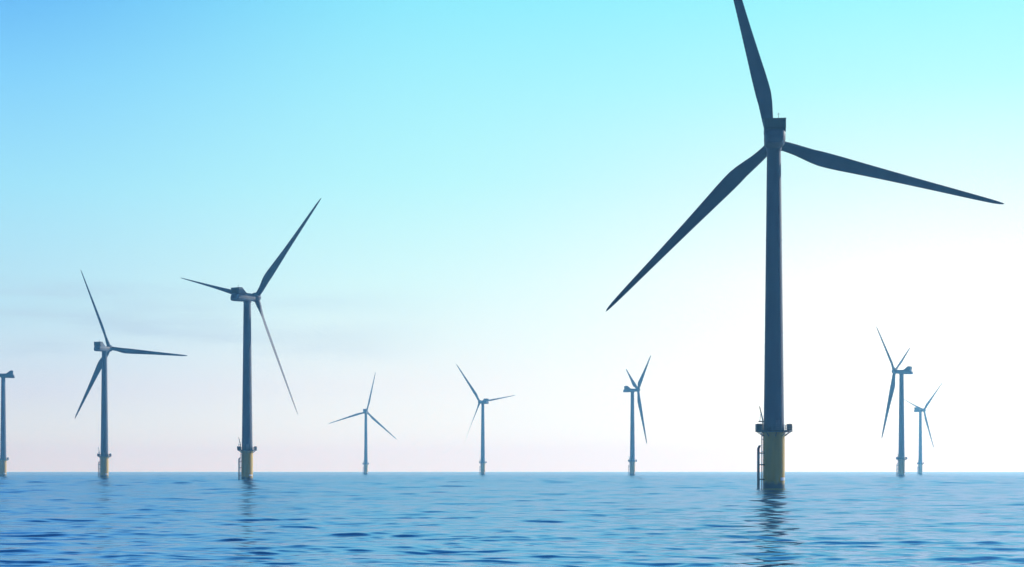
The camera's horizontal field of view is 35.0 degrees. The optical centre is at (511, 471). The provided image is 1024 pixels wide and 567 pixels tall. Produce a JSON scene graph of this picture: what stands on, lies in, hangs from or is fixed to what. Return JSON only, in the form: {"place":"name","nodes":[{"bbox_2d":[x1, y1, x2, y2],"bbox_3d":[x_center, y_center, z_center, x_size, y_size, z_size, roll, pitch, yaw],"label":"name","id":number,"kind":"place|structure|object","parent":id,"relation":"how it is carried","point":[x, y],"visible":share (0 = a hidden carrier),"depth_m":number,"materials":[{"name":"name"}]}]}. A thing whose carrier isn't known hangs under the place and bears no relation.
{"place":"outdoors","nodes":[
{"label":"outdoors","id":0,"kind":"place"},
{"bbox_2d":[0,472,1023,566],"bbox_3d":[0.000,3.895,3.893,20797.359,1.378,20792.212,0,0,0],"label":"sea","id":1,"kind":"structure","parent":0,"point":[501,519],"depth_m":128.42,"materials":[{"name":"liquid"}]},
{"bbox_2d":[0,369,14,475],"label":"wind turbine","id":2,"kind":"object","parent":1,"relation":"in","point":[3,459],"visible":1,"depth_m":1296.36,"materials":[{"name":"metal"}]},
{"bbox_2d":[75,271,186,476],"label":"wind turbine","id":3,"kind":"object","parent":1,"relation":"in","point":[104,456],"visible":1,"depth_m":1013.49,"materials":[{"name":"metal"}]},
{"bbox_2d":[182,198,320,478],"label":"wind turbine","id":4,"kind":"object","parent":1,"relation":"in","point":[240,294],"visible":1,"depth_m":714.62,"materials":[{"name":"metal"}]},
{"bbox_2d":[329,372,395,473],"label":"wind turbine","id":5,"kind":"object","parent":1,"relation":"in","point":[365,461],"visible":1,"depth_m":2104.70,"materials":[{"name":"metal"}]},
{"bbox_2d":[456,364,514,474],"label":"wind turbine","id":6,"kind":"object","parent":1,"relation":"in","point":[482,403],"visible":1,"depth_m":1801.92,"materials":[{"name":"metal"}]},
{"bbox_2d":[623,356,650,474],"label":"wind turbine","id":7,"kind":"object","parent":1,"relation":"in","point":[631,465],"visible":0.97,"depth_m":1533.31,"materials":[{"name":"metal"}]},
{"bbox_2d":[606,0,1003,487],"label":"wind turbine","id":8,"kind":"object","parent":1,"relation":"in","point":[772,431],"visible":0.98,"depth_m":376.23,"materials":[{"name":"grey metal"}]},
{"bbox_2d":[876,327,912,475],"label":"wind turbine","id":9,"kind":"object","parent":1,"relation":"in","point":[901,457],"visible":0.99,"depth_m":1249.14,"materials":[{"name":"metal"}]},
{"bbox_2d":[907,385,940,473],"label":"wind turbine","id":10,"kind":"object","parent":1,"relation":"in","point":[920,411],"visible":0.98,"depth_m":2046.25,"materials":[{"name":"metal"}]},
{"bbox_2d":[0,0,1023,471],"label":"sky","id":11,"kind":"structure","parent":0,"point":[489,177],"materials":[{"name":"blue"}]}
]}

